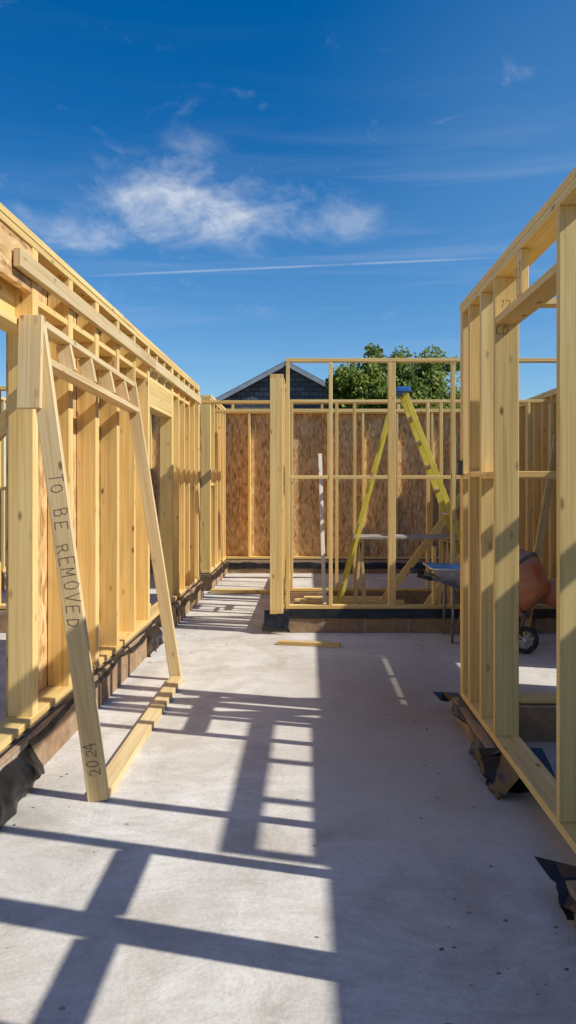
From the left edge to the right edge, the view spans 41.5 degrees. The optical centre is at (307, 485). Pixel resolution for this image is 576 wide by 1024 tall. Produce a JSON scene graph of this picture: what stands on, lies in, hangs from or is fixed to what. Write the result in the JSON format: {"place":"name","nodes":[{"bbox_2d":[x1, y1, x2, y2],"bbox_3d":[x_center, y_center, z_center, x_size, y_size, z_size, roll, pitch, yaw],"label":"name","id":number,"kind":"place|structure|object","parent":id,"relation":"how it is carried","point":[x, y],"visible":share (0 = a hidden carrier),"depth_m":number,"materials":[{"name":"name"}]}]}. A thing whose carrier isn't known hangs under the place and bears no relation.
{"place":"outdoors","nodes":[
{"label":"outdoors","id":0,"kind":"place"},
{"bbox_2d":[5,490,5,566],"bbox_3d":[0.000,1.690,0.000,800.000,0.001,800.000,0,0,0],"label":"ground","id":1,"kind":"structure","parent":0,"point":[5,528],"depth_m":29.94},
{"bbox_2d":[319,343,459,408],"bbox_3d":[2.635,-1.220,22.039,4.751,5.834,3.462,0,0,-35],"label":"deciduous tree","id":2,"kind":"object","parent":1,"relation":"on","point":[369,381],"visible":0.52,"depth_m":21.08,"materials":[{"name":"green plant"}]},
{"bbox_2d":[221,366,342,408],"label":"walls","id":3,"kind":"structure","parent":0,"point":[302,387],"depth_m":25.00,"materials":[{"name":"stone"}]},
{"bbox_2d":[215,361,324,398],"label":"roof","id":4,"kind":"structure","parent":3,"relation":"on","point":[266,371],"depth_m":24.75,"materials":[{"name":"stone"}]},
{"bbox_2d":[216,362,325,399],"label":"bargeboards","id":5,"kind":"object","parent":4,"relation":"attached to","point":[267,373],"visible":0.25,"depth_m":24.72,"materials":[{"name":"white wood"}]},
{"bbox_2d":[0,573,575,1023],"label":"concrete floor","id":6,"kind":"structure","parent":0,"point":[208,883],"depth_m":3.19,"materials":[{"name":"grey concrete"}]},
{"bbox_2d":[1,572,5,589],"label":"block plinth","id":7,"kind":"structure","parent":6,"relation":"on","point":[3,580],"depth_m":11.33,"materials":[{"name":"concrete"}]},
{"bbox_2d":[1,397,5,572],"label":"stud framing","id":8,"kind":"object","parent":7,"relation":"on","point":[3,402],"visible":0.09,"depth_m":11.40,"materials":[{"name":"brown wood"}]},
{"bbox_2d":[0,409,5,440],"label":"diagonal brace","id":9,"kind":"object","parent":8,"relation":"attached to","point":[2,424],"depth_m":4.28,"materials":[{"name":"brown wood"}]},
{"bbox_2d":[0,609,150,632],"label":"block plinth","id":10,"kind":"structure","parent":6,"relation":"on","point":[2,620],"depth_m":7.98,"materials":[{"name":"concrete"}]},
{"bbox_2d":[0,386,150,608],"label":"stud framing","id":11,"kind":"object","parent":10,"relation":"on","point":[2,605],"visible":0.05,"depth_m":8.12,"materials":[{"name":"brown wood"}]},
{"bbox_2d":[16,315,182,801],"bbox_3d":[-1.239,0.335,4.972,0.516,2.449,2.498,0,0,0],"label":"temporary brace frame","id":12,"kind":"object","parent":6,"relation":"on","point":[38,367],"visible":1,"depth_m":3.91,"materials":[{"name":"beige wood"}]},
{"bbox_2d":[0,580,203,771],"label":"block plinth","id":13,"kind":"structure","parent":6,"relation":"on","point":[62,733],"depth_m":5.30,"materials":[{"name":"concrete"}]},
{"bbox_2d":[0,734,44,830],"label":"damp proof membrane","id":14,"kind":"object","parent":13,"relation":"attached to","point":[22,771],"visible":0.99,"depth_m":3.71,"materials":[{"name":"black plastic"}]},
{"bbox_2d":[23,622,156,746],"bbox_3d":[-1.456,1.343,5.599,0.058,0.080,3.307,0,0,0],"label":"damp proof membrane","id":15,"kind":"object","parent":13,"relation":"on","point":[43,734],"visible":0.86,"depth_m":4.65,"materials":[{"name":"plastic"}]},
{"bbox_2d":[0,203,199,751],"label":"stud framing","id":16,"kind":"object","parent":13,"relation":"on","point":[127,612],"visible":0.87,"depth_m":5.38,"materials":[{"name":"brown wood"}]},
{"bbox_2d":[0,222,31,292],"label":"osb lintel","id":17,"kind":"structure","parent":16,"relation":"attached to","point":[10,240],"depth_m":3.86,"materials":[{"name":"beige wood"}]},
{"bbox_2d":[6,285,159,717],"bbox_3d":[-1.647,-0.020,7.355,0.011,2.620,6.390,0,0,0],"label":"osb sheathing","id":18,"kind":"object","parent":16,"relation":"attached to","point":[42,579],"visible":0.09,"depth_m":4.72,"materials":[{"name":"brown wood"}]},
{"bbox_2d":[13,248,200,403],"bbox_3d":[-1.478,-1.160,7.130,0.038,0.100,6.540,0,0,0],"label":"ledger batten","id":19,"kind":"object","parent":16,"relation":"attached to","point":[29,266],"visible":1,"depth_m":5.03,"materials":[{"name":"beige wood"}]},
{"bbox_2d":[145,622,163,649],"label":"damp proof membrane","id":20,"kind":"object","parent":13,"relation":"attached to","point":[155,634],"visible":0.96,"depth_m":7.08,"materials":[{"name":"grey plastic"}]},
{"bbox_2d":[173,579,206,613],"bbox_3d":[-1.451,1.372,9.478,0.078,0.139,2.260,0,0,0],"label":"damp proof membrane","id":21,"kind":"object","parent":13,"relation":"attached to","point":[192,596],"visible":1,"depth_m":9.29,"materials":[{"name":"black plastic"}]},
{"bbox_2d":[199,560,226,590],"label":"block plinth","id":22,"kind":"structure","parent":6,"relation":"on","point":[209,581],"depth_m":11.23,"materials":[{"name":"concrete"}]},
{"bbox_2d":[200,395,225,572],"bbox_3d":[-1.520,-0.025,12.360,0.160,2.650,2.120,0,0,0],"label":"stud framing","id":23,"kind":"object","parent":22,"relation":"on","point":[213,490],"visible":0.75,"depth_m":11.78,"materials":[{"name":"brown wood"}]},
{"bbox_2d":[200,404,200,571],"bbox_3d":[-1.597,-0.005,12.360,0.011,2.590,2.120,0,0,0],"label":"osb sheathing","id":24,"kind":"object","parent":23,"relation":"attached to","point":[200,487],"visible":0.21,"depth_m":11.30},
{"bbox_2d":[201,400,459,412],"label":"ceiling tie beam","id":25,"kind":"structure","parent":23,"relation":"attached to","point":[234,402],"depth_m":11.90,"materials":[{"name":"brown wood"}]},
{"bbox_2d":[211,560,229,580],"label":"damp proof membrane","id":26,"kind":"object","parent":22,"relation":"on","point":[218,572],"visible":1,"depth_m":12.09,"materials":[{"name":"black plastic"}]},
{"bbox_2d":[210,588,269,593],"bbox_3d":[-0.910,1.520,10.950,0.985,0.050,0.140,0,0,6],"label":"timber offcut","id":27,"kind":"object","parent":6,"relation":"on","point":[244,591],"visible":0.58,"depth_m":10.90,"materials":[{"name":"brown wood"}]},
{"bbox_2d":[262,610,290,632],"bbox_3d":[-0.326,1.419,7.936,0.306,0.219,0.109,0,0,0],"label":"damp proof membrane","id":28,"kind":"object","parent":6,"relation":"on","point":[276,623],"visible":1,"depth_m":7.92,"materials":[{"name":"black plastic"}]},
{"bbox_2d":[0,634,568,1023],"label":"scattered debris","id":29,"kind":"object","parent":6,"relation":"on","point":[441,948],"visible":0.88,"depth_m":2.77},
{"bbox_2d":[150,559,444,572],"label":"block plinth","id":30,"kind":"structure","parent":6,"relation":"on","point":[254,562],"depth_m":13.42,"materials":[{"name":"concrete"}]},
{"bbox_2d":[150,409,459,558],"bbox_3d":[-0.625,-0.030,13.527,7.850,2.660,0.145,0,0,0],"label":"stud framing","id":31,"kind":"object","parent":30,"relation":"on","point":[249,556],"visible":0.25,"depth_m":13.46,"materials":[{"name":"brown wood"}]},
{"bbox_2d":[152,414,459,555],"bbox_3d":[-0.625,-0.030,13.607,7.850,2.640,0.011,0,0,0],"label":"osb sheathing","id":32,"kind":"object","parent":31,"relation":"attached to","point":[309,438],"visible":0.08,"depth_m":13.60,"materials":[{"name":"brown wood"}]},
{"bbox_2d":[229,559,444,568],"bbox_3d":[0.899,1.388,13.413,4.602,0.175,0.054,0,0,0],"label":"damp proof membrane","id":33,"kind":"object","parent":30,"relation":"attached to","point":[341,565],"visible":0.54,"depth_m":13.41,"materials":[{"name":"black plastic"}]},
{"bbox_2d":[278,640,340,647],"bbox_3d":[0.010,1.531,7.360,0.612,0.036,0.070,0,0,11],"label":"timber offcut","id":34,"kind":"object","parent":6,"relation":"on","point":[309,643],"visible":1,"depth_m":7.33,"materials":[{"name":"brown wood"}]},
{"bbox_2d":[318,454,325,603],"bbox_3d":[0.175,0.575,9.275,0.046,1.955,0.573,0,0,-5],"label":"leaning plank","id":35,"kind":"object","parent":6,"relation":"on","point":[322,532],"visible":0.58,"depth_m":9.27,"materials":[{"name":"white wood"}]},
{"bbox_2d":[294,596,403,603],"bbox_3d":[0.498,1.483,9.596,1.381,0.130,0.607,0,0,0],"label":"timber stack","id":36,"kind":"object","parent":6,"relation":"on","point":[346,600],"visible":0.48,"depth_m":9.41,"materials":[{"name":"brown wood"}]},
{"bbox_2d":[335,386,459,603],"bbox_3d":[1.225,0.205,9.000,1.846,2.710,0.590,0,0,0],"label":"stepladder","id":37,"kind":"object","parent":6,"relation":"on","point":[430,465],"visible":0.61,"depth_m":8.82,"materials":[{"name":"metal"}]},
{"bbox_2d":[350,534,457,603],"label":"trestle platform","id":38,"kind":"structure","parent":6,"relation":"on","point":[445,556],"depth_m":8.94,"materials":[{"name":"metal"}]},
{"bbox_2d":[272,609,555,632],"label":"block plinth","id":39,"kind":"structure","parent":6,"relation":"on","point":[411,625],"depth_m":8.00,"materials":[{"name":"concrete"}]},
{"bbox_2d":[286,358,555,608],"bbox_3d":[1.523,-0.022,8.085,3.517,2.655,0.090,0,0,0],"label":"stud framing","id":40,"kind":"object","parent":39,"relation":"on","point":[391,476],"visible":0.77,"depth_m":8.04,"materials":[{"name":"brown wood"}]},
{"bbox_2d":[289,610,555,618],"bbox_3d":[1.500,1.354,7.988,3.405,0.097,0.023,0,0,0],"label":"damp proof membrane","id":41,"kind":"object","parent":39,"relation":"attached to","point":[369,614],"visible":0.71,"depth_m":7.99,"materials":[{"name":"black plastic"}]},
{"bbox_2d":[290,591,542,603],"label":"block plinth","id":42,"kind":"structure","parent":6,"relation":"on","point":[414,597],"depth_m":9.96,"materials":[{"name":"concrete"}]},
{"bbox_2d":[290,400,555,590],"bbox_3d":[1.510,0.130,10.025,3.500,2.520,0.090,0,0,0],"label":"stud framing","id":43,"kind":"object","parent":42,"relation":"on","point":[550,516],"visible":0.65,"depth_m":9.98,"materials":[{"name":"brown wood"}]},
{"bbox_2d":[380,493,459,599],"bbox_3d":[1.400,0.825,9.475,1.171,1.502,0.043,0,0,-3],"label":"diagonal brace","id":44,"kind":"object","parent":6,"relation":"on","point":[419,552],"visible":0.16,"depth_m":9.46,"materials":[{"name":"brown wood"}]},
{"bbox_2d":[410,562,459,643],"bbox_3d":[1.552,1.174,7.619,0.994,0.751,0.581,0,0,0],"label":"wheelbarrow","id":45,"kind":"object","parent":6,"relation":"on","point":[448,574],"visible":0.23,"depth_m":7.41,"materials":[{"name":"metal"}]},
{"bbox_2d":[424,554,459,603],"bbox_3d":[1.485,1.175,8.610,0.602,0.800,0.043,0,0,-2],"label":"diagonal brace","id":46,"kind":"object","parent":6,"relation":"on","point":[439,588],"visible":0.3,"depth_m":8.59,"materials":[{"name":"brown wood"}]},
{"bbox_2d":[470,747,519,797],"bbox_3d":[0.990,1.491,4.077,0.121,0.110,0.683,0,0,0],"label":"damp proof membrane","id":47,"kind":"object","parent":6,"relation":"on","point":[506,776],"visible":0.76,"depth_m":3.91,"materials":[{"name":"black plastic"}]},
{"bbox_2d":[452,696,575,925],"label":"block plinth","id":48,"kind":"structure","parent":6,"relation":"on","point":[472,728],"depth_m":4.55,"materials":[{"name":"concrete"}]},
{"bbox_2d":[433,692,457,701],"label":"damp proof membrane","id":49,"kind":"object","parent":48,"relation":"on","point":[445,696],"visible":1,"depth_m":5.22,"materials":[{"name":"black plastic"}]},
{"bbox_2d":[451,694,500,755],"bbox_3d":[0.991,1.466,4.675,0.118,0.059,1.157,0,0,0],"label":"damp proof membrane","id":50,"kind":"object","parent":48,"relation":"on","point":[476,743],"visible":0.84,"depth_m":4.72,"materials":[{"name":"black plastic"}]},
{"bbox_2d":[459,166,575,853],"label":"stud framing","id":51,"kind":"object","parent":48,"relation":"on","point":[489,528],"visible":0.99,"depth_m":4.24,"materials":[{"name":"brown wood"}]},
{"bbox_2d":[458,460,461,474],"bbox_3d":[1.028,-0.120,5.130,0.019,0.100,0.060,0,0,0],"label":"fixing bracket","id":52,"kind":"object","parent":51,"relation":"attached to","point":[459,467],"visible":1,"depth_m":5.10,"materials":[{"name":"metal"}]},
{"bbox_2d":[534,856,575,880],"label":"damp proof membrane","id":53,"kind":"object","parent":48,"relation":"on","point":[552,868],"visible":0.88,"depth_m":2.86,"materials":[{"name":"black plastic"}]},
{"bbox_2d":[553,877,575,921],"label":"damp proof membrane","id":54,"kind":"object","parent":48,"relation":"on","point":[560,882],"visible":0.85,"depth_m":2.73,"materials":[{"name":"black plastic"}]},
{"bbox_2d":[563,885,575,905],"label":"damp proof membrane","id":55,"kind":"object","parent":48,"relation":"on","point":[570,897],"visible":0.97,"depth_m":2.70,"materials":[{"name":"black plastic"}]},
{"bbox_2d":[478,748,555,792],"bbox_3d":[1.110,1.491,3.964,0.359,0.110,0.391,0,0,0],"label":"damp proof membrane","id":56,"kind":"object","parent":6,"relation":"on","point":[490,760],"visible":0.42,"depth_m":4.02,"materials":[{"name":"black plastic"}]},
{"bbox_2d":[519,703,555,740],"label":"block plinth","id":57,"kind":"structure","parent":6,"relation":"on","point":[537,721],"depth_m":4.60,"materials":[{"name":"concrete"}]},
{"bbox_2d":[519,298,555,702],"bbox_3d":[2.245,0.092,4.670,2.110,2.465,0.100,0,0,0],"label":"stud framing","id":58,"kind":"object","parent":57,"relation":"on","point":[537,697],"depth_m":4.62,"materials":[{"name":"brown wood"}]},
{"bbox_2d":[519,433,555,637],"bbox_3d":[2.725,0.450,8.825,0.094,2.258,2.446,0,0,26],"label":"diagonal brace","id":59,"kind":"object","parent":6,"relation":"on","point":[543,521],"visible":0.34,"depth_m":8.94,"materials":[{"name":"brown wood"}]},
{"bbox_2d":[519,548,555,653],"bbox_3d":[2.076,1.047,7.335,0.887,1.004,0.791,0,0,0],"label":"cement mixer","id":60,"kind":"object","parent":6,"relation":"on","point":[536,585],"visible":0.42,"depth_m":7.04,"materials":[{"name":"orange paint"}]},
{"bbox_3d":[-0.330,1.455,10.380,0.160,0.190,4.440,0,0,0],"label":"block plinth","id":61,"kind":"object","parent":6,"relation":"on","visible":0},
{"bbox_2d":[270,374,285,613],"bbox_3d":[-0.330,0.090,10.284,0.140,2.520,4.631,0,0,0],"label":"stud framing","id":62,"kind":"object","parent":61,"relation":"on","point":[277,493],"visible":0.76,"depth_m":7.97,"materials":[{"name":"brown wood"}]},
{"bbox_2d":[0,0,575,486],"label":"sky","id":63,"kind":"structure","parent":0,"point":[253,186],"materials":[{"name":"blue"}]},
{"bbox_2d":[519,388,555,578],"bbox_3d":[3.390,-0.005,5.200,0.144,2.610,16.800,0,0,0],"label":"stud framing","id":64,"kind":"object","parent":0,"point":[538,436],"visible":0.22,"depth_m":11.19,"materials":[{"name":"brown wood"}]}
]}

